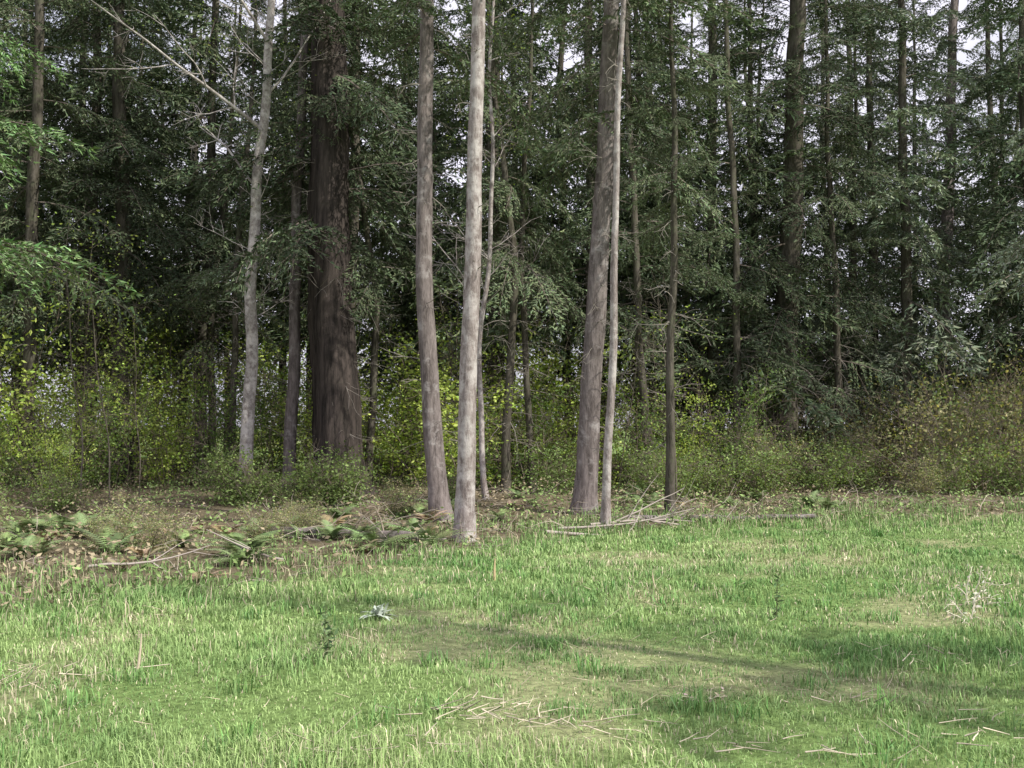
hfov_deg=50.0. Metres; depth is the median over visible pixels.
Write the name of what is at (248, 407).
alder tree
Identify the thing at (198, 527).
dead fern
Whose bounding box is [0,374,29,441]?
vine maple bush
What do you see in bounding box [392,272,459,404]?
maple sapling
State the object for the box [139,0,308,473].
slender fir tree
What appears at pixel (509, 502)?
dead fern
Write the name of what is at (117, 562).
dead fern
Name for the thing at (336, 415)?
red cedar tree
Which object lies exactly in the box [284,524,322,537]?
sword fern
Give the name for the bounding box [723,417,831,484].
salal bush
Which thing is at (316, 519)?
bramble bush
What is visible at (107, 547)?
sword fern
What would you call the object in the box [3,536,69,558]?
sword fern
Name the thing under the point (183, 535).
sword fern
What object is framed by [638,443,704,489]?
salal bush
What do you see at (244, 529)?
sword fern
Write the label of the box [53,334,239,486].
vine maple bush
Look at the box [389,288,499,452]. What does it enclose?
maple sapling
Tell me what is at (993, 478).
salal bush
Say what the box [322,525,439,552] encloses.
sword fern
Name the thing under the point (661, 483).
salal bush
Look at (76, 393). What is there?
maple sapling
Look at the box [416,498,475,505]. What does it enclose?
sword fern
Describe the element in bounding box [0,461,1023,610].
forest floor plants
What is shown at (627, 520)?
fallen branch
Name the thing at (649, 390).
maple sapling
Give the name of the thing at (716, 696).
dead weed
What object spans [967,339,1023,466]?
bramble bush
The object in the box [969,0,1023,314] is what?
hemlock tree
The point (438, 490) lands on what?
douglas fir tree
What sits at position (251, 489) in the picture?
salal bush
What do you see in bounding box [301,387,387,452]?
huckleberry bush
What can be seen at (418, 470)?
vine maple bush
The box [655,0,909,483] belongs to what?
douglas fir tree
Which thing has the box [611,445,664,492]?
salal bush
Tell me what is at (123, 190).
douglas fir tree
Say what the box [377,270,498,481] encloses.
maple sapling
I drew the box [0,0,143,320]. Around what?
hemlock tree
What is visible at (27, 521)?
sword fern
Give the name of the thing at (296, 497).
salal bush
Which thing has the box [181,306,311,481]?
huckleberry bush
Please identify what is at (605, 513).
lodgepole pine tree
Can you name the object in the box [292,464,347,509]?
salal bush
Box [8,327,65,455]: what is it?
maple sapling
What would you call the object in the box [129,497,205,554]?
bramble bush
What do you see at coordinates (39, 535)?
dead fern
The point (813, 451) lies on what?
bramble bush
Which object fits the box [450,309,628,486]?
vine maple bush
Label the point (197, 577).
dead fern
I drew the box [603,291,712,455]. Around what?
maple sapling
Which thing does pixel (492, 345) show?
vine maple bush
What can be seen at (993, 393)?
bramble bush
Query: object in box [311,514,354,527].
dead fern
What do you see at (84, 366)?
maple sapling
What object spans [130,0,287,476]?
slender fir tree
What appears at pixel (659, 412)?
vine maple bush
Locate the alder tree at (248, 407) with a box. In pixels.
[75,0,353,485]
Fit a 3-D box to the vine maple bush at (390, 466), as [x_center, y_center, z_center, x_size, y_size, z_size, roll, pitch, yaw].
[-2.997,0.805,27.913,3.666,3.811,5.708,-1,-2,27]
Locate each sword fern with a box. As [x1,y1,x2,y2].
[0,532,37,549]
[0,535,42,558]
[1,521,57,536]
[3,515,40,532]
[3,515,60,534]
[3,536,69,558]
[29,512,88,532]
[42,512,109,537]
[46,514,105,532]
[53,527,160,555]
[94,513,123,526]
[111,520,163,537]
[164,529,219,546]
[196,530,300,557]
[198,541,291,564]
[206,532,291,556]
[212,518,279,539]
[269,515,329,526]
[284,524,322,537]
[298,520,351,539]
[314,505,369,523]
[322,518,390,540]
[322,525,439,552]
[382,509,417,518]
[382,522,488,551]
[384,522,436,531]
[390,504,423,519]
[396,520,427,530]
[397,503,427,519]
[403,518,425,527]
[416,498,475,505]
[481,509,526,520]
[503,488,530,497]
[525,497,540,504]
[616,490,656,501]
[622,485,655,496]
[628,495,662,507]
[716,496,747,506]
[731,490,775,501]
[777,490,824,506]
[815,497,852,509]
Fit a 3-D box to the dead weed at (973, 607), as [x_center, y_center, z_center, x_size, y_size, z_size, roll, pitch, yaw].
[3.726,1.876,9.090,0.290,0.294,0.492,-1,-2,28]
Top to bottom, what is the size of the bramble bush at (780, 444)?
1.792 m
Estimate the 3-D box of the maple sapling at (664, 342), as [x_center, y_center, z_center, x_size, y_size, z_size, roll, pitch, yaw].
[3.386,0.132,23.351,3.138,5.047,2.655,-1,-2,13]
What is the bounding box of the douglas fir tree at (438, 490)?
[339,0,547,521]
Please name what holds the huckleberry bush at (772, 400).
on the ground at (816, 730)
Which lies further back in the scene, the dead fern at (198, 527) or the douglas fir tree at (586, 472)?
the douglas fir tree at (586, 472)
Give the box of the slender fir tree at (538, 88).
[452,0,626,494]
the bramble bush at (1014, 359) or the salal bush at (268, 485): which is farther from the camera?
the bramble bush at (1014, 359)
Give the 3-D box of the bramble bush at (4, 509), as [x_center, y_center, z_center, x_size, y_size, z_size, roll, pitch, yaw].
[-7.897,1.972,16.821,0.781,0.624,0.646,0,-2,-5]
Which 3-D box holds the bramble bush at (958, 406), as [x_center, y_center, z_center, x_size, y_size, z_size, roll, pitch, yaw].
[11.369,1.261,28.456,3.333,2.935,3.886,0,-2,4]
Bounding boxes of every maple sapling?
[1,307,60,462]
[2,202,160,502]
[2,352,27,461]
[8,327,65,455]
[13,294,128,488]
[31,230,178,500]
[85,297,208,497]
[136,295,238,483]
[264,272,378,452]
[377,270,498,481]
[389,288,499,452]
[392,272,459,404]
[396,276,524,477]
[568,289,662,490]
[601,270,741,500]
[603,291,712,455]
[605,315,688,443]
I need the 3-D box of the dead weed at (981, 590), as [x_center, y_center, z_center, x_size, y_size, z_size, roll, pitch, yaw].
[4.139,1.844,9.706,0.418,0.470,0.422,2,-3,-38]
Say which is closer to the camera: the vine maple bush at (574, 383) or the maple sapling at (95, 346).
the maple sapling at (95, 346)
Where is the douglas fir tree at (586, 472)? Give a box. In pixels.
[502,0,767,514]
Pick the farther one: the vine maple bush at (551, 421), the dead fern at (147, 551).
the vine maple bush at (551, 421)
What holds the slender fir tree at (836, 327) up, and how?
on the ground at (816, 730)
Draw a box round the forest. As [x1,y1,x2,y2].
[0,0,1023,481]
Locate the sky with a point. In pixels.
(961, 56)
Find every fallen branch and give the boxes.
[88,541,218,571]
[206,529,284,560]
[279,512,406,541]
[547,505,695,535]
[560,470,699,529]
[590,479,693,525]
[615,489,687,523]
[652,502,738,525]
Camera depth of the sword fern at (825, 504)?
20.75 m
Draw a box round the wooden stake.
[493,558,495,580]
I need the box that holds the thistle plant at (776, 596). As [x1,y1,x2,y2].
[769,575,784,620]
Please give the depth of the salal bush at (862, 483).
25.98 m
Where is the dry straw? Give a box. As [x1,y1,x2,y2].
[0,522,1023,767]
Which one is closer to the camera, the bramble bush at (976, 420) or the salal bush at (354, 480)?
the salal bush at (354, 480)
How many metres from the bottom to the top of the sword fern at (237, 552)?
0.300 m
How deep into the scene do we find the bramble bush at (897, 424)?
32.71 m
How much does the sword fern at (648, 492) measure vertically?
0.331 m
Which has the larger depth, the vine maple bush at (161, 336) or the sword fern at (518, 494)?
the vine maple bush at (161, 336)
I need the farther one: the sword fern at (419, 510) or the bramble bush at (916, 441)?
the bramble bush at (916, 441)
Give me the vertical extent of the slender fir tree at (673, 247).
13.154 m
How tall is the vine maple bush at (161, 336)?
7.374 m
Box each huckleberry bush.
[0,357,37,459]
[0,400,67,488]
[45,348,199,489]
[170,341,296,485]
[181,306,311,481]
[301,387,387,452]
[442,347,578,493]
[601,354,698,490]
[675,353,801,488]
[678,302,839,484]
[729,362,858,469]
[893,342,1019,457]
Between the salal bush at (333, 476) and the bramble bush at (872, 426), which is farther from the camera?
the bramble bush at (872, 426)
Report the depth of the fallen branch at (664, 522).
17.25 m
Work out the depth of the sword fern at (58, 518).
15.81 m
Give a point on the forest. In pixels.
(998, 194)
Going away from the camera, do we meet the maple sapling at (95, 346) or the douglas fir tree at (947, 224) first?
the maple sapling at (95, 346)
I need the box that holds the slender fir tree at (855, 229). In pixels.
[797,0,946,446]
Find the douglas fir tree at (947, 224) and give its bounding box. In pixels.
[863,0,1022,435]
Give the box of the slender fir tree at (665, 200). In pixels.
[621,10,783,450]
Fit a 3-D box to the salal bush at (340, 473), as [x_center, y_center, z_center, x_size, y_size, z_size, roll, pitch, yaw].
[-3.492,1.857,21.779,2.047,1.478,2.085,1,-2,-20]
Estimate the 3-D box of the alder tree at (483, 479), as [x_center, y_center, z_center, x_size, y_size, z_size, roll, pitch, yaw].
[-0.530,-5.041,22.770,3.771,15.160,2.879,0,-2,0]
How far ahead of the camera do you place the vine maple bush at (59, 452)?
24.96 m
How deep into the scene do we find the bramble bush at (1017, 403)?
28.08 m
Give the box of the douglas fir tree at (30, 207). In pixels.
[0,0,150,488]
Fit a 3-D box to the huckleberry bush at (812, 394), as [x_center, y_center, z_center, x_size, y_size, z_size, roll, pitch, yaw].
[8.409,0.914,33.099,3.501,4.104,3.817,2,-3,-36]
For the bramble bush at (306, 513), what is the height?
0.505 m
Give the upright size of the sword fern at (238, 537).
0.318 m
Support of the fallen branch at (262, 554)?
on the ground at (816, 730)
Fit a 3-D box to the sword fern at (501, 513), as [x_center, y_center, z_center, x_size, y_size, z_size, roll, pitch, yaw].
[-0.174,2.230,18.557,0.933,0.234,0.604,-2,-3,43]
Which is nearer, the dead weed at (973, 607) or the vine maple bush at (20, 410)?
the dead weed at (973, 607)
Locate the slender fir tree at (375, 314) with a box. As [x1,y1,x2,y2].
[260,0,415,484]
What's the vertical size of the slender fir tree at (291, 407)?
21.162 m
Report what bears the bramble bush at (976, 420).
on the ground at (816, 730)
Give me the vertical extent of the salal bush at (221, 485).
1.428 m
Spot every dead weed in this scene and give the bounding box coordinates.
[677,687,728,703]
[944,593,982,623]
[952,564,1010,605]
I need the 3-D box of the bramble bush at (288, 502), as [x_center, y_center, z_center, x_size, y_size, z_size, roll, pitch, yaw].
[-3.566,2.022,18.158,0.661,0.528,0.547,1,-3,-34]
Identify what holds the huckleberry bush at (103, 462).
on the ground at (816, 730)
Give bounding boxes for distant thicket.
[0,289,1013,460]
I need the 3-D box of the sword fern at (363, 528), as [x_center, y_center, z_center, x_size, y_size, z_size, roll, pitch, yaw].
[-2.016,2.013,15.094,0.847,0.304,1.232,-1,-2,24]
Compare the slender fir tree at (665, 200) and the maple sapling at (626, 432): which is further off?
the slender fir tree at (665, 200)
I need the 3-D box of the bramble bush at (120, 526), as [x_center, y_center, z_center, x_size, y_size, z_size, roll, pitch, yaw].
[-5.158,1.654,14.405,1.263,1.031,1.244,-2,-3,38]
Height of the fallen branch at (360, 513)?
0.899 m
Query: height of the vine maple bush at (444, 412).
5.260 m
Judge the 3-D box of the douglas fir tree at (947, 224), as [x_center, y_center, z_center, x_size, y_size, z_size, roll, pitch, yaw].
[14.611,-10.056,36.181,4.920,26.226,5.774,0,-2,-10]
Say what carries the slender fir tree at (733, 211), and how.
on the ground at (816, 730)
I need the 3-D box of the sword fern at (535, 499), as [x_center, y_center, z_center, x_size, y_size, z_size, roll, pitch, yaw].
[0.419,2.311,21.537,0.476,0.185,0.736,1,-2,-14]
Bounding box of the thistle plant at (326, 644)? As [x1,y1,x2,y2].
[317,627,338,657]
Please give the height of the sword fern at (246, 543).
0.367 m
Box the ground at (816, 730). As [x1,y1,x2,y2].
[0,428,1023,767]
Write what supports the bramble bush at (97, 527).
on the ground at (816, 730)
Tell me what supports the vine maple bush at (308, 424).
on the ground at (816, 730)
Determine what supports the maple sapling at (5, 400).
on the ground at (816, 730)
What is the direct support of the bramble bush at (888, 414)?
on the ground at (816, 730)
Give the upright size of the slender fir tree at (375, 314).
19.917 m
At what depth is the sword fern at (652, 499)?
21.12 m
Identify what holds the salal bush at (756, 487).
on the ground at (816, 730)
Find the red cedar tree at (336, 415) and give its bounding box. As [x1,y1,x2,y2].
[154,0,509,497]
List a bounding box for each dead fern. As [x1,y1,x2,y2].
[16,531,77,541]
[89,556,133,569]
[123,546,168,559]
[186,570,227,582]
[188,523,227,531]
[212,525,245,538]
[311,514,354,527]
[341,539,389,552]
[407,510,448,521]
[504,500,520,507]
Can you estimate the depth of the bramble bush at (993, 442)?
27.32 m
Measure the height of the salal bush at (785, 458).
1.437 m
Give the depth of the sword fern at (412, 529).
15.46 m
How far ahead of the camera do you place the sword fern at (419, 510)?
18.54 m
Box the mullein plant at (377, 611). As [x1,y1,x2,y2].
[359,602,397,620]
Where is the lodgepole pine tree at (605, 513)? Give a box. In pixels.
[586,0,642,528]
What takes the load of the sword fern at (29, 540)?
on the ground at (816, 730)
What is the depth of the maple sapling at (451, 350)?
27.45 m
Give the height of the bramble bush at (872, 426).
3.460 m
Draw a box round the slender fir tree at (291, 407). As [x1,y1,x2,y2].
[236,0,384,492]
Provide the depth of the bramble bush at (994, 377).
30.41 m
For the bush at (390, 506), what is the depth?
18.67 m
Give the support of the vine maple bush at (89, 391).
on the ground at (816, 730)
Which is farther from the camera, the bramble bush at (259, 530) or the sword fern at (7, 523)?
the sword fern at (7, 523)
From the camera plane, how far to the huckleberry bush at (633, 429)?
26.88 m
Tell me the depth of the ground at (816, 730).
7.54 m
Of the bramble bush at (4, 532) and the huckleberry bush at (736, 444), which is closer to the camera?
the bramble bush at (4, 532)
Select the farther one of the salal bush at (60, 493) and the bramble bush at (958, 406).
the bramble bush at (958, 406)
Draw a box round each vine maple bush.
[0,280,117,487]
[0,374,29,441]
[0,386,125,497]
[4,279,199,488]
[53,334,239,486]
[61,252,279,474]
[199,332,369,479]
[220,344,487,469]
[308,345,458,484]
[360,307,567,481]
[361,294,621,490]
[361,342,523,487]
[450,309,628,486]
[476,260,655,472]
[495,366,682,488]
[602,355,729,457]
[630,379,753,486]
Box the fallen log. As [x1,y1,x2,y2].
[629,490,817,521]
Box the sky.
[0,0,1023,427]
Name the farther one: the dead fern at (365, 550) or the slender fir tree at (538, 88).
the slender fir tree at (538, 88)
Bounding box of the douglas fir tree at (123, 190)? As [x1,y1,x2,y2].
[5,0,233,483]
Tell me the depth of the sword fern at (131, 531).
15.33 m
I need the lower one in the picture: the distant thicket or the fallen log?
the fallen log
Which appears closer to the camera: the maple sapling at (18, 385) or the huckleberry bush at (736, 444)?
the huckleberry bush at (736, 444)
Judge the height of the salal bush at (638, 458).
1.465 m
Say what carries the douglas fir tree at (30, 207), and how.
on the ground at (816, 730)
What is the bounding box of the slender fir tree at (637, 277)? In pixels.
[549,0,738,487]
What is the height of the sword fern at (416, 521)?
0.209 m
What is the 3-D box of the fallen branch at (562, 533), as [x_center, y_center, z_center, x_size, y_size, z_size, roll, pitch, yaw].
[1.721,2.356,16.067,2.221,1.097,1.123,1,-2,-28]
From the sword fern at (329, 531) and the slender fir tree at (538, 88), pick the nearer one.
the sword fern at (329, 531)
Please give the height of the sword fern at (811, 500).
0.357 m
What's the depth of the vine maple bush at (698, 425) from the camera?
27.64 m
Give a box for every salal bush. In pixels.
[0,457,31,516]
[13,457,108,512]
[181,440,284,504]
[198,442,291,506]
[252,469,303,507]
[267,438,365,507]
[279,463,333,507]
[280,440,382,506]
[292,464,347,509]
[303,450,385,507]
[305,461,370,505]
[426,466,480,502]
[515,437,601,494]
[527,463,570,493]
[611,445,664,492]
[620,439,665,481]
[625,434,727,500]
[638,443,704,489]
[677,437,732,486]
[678,439,742,499]
[715,430,805,497]
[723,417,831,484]
[734,434,807,491]
[779,437,865,492]
[807,432,908,492]
[898,438,989,495]
[954,432,1023,495]
[995,438,1023,490]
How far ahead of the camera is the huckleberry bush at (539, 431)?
27.02 m
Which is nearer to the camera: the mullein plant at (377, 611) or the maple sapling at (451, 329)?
the mullein plant at (377, 611)
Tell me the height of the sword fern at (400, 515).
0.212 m
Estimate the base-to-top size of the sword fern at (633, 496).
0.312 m
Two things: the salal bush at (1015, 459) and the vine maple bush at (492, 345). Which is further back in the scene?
the vine maple bush at (492, 345)
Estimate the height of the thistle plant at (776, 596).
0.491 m
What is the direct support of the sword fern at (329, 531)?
on the ground at (816, 730)
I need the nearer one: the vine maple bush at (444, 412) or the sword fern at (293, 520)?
the sword fern at (293, 520)
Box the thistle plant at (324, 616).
[315,600,331,648]
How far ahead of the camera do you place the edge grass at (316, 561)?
13.55 m
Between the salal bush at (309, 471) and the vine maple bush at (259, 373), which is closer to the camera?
the salal bush at (309, 471)
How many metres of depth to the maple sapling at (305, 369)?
27.21 m
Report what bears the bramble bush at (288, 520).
on the ground at (816, 730)
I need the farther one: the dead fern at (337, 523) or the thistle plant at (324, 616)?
the dead fern at (337, 523)
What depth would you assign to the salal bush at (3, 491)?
19.29 m
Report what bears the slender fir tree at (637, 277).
on the ground at (816, 730)
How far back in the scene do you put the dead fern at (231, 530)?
15.61 m
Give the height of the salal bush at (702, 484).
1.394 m
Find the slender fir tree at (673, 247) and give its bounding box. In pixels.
[609,0,743,513]
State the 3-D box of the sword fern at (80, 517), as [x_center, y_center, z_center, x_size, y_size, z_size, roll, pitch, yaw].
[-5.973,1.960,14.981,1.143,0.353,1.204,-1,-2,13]
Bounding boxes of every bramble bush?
[0,496,19,530]
[0,516,14,546]
[75,514,123,550]
[77,477,170,548]
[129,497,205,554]
[232,497,294,543]
[264,503,307,537]
[275,490,316,517]
[284,489,335,527]
[289,503,321,525]
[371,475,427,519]
[735,425,820,491]
[790,424,852,479]
[799,360,927,481]
[799,361,1004,479]
[808,403,926,490]
[832,375,1010,494]
[850,355,1020,473]
[871,324,1023,491]
[886,380,1022,484]
[890,446,959,494]
[892,351,1023,465]
[927,380,1023,485]
[941,341,1023,457]
[962,356,1023,484]
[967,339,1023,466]
[998,420,1023,494]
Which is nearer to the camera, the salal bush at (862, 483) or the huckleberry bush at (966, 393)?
the salal bush at (862, 483)
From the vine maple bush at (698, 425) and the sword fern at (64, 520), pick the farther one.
the vine maple bush at (698, 425)
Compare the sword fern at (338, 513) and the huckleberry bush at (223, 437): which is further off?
the huckleberry bush at (223, 437)
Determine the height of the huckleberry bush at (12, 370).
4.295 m
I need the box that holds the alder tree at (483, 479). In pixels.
[395,0,577,499]
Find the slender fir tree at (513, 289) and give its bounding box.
[432,0,596,492]
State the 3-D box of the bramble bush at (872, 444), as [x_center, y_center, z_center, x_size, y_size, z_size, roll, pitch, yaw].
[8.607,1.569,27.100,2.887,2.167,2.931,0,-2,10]
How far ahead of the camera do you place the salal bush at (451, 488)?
21.86 m
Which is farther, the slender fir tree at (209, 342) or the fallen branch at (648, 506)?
the slender fir tree at (209, 342)
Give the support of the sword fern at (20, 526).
on the ground at (816, 730)
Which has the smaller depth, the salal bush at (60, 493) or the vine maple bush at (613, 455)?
the salal bush at (60, 493)
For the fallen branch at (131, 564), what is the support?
on the ground at (816, 730)
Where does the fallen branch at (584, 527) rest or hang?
on the ground at (816, 730)
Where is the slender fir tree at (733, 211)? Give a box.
[631,0,841,486]
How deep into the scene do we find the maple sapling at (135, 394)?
23.88 m
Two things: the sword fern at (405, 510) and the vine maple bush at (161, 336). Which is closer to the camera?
the sword fern at (405, 510)
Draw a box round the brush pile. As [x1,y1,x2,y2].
[267,503,418,542]
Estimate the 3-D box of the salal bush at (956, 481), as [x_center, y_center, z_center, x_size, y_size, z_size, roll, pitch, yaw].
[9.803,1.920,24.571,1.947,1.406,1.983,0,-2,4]
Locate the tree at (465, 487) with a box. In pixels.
[437,0,508,542]
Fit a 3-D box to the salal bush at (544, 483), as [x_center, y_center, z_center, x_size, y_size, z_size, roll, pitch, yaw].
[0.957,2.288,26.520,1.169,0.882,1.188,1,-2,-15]
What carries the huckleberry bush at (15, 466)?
on the ground at (816, 730)
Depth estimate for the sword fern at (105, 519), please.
16.79 m
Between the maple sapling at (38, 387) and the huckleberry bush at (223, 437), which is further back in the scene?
the maple sapling at (38, 387)
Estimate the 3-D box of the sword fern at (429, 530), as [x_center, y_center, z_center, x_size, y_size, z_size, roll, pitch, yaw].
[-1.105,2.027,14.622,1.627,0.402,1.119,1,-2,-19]
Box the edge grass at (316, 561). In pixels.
[0,492,1023,655]
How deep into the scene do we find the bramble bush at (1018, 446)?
24.82 m
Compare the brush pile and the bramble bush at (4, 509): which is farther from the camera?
the bramble bush at (4, 509)
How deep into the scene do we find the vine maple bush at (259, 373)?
32.63 m
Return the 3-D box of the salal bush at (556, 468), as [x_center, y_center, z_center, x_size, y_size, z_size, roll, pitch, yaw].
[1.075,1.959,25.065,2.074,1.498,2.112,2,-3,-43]
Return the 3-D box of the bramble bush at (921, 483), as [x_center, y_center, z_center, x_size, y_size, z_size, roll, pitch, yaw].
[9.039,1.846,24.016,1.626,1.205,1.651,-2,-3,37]
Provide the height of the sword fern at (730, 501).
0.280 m
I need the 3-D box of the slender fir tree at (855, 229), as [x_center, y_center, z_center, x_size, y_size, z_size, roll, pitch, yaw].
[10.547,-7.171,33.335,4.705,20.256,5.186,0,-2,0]
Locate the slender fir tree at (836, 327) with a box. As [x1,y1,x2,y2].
[749,0,925,468]
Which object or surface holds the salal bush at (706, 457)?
on the ground at (816, 730)
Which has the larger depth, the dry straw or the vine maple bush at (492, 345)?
the vine maple bush at (492, 345)
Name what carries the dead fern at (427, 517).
on the ground at (816, 730)
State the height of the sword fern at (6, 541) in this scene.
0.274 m
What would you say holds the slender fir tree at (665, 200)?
on the ground at (816, 730)
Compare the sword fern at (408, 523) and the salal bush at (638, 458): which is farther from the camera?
the salal bush at (638, 458)
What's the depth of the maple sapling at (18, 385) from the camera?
31.36 m
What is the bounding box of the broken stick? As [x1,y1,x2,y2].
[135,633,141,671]
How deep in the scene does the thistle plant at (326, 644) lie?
7.63 m
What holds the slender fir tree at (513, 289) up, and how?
on the ground at (816, 730)
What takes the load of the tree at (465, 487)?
on the ground at (816, 730)
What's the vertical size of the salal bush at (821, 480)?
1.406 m
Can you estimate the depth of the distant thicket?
50.75 m
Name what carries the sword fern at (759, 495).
on the ground at (816, 730)
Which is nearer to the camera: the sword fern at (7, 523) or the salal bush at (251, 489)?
the sword fern at (7, 523)
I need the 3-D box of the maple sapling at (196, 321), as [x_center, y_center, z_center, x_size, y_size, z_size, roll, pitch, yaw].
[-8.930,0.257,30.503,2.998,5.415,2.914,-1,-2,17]

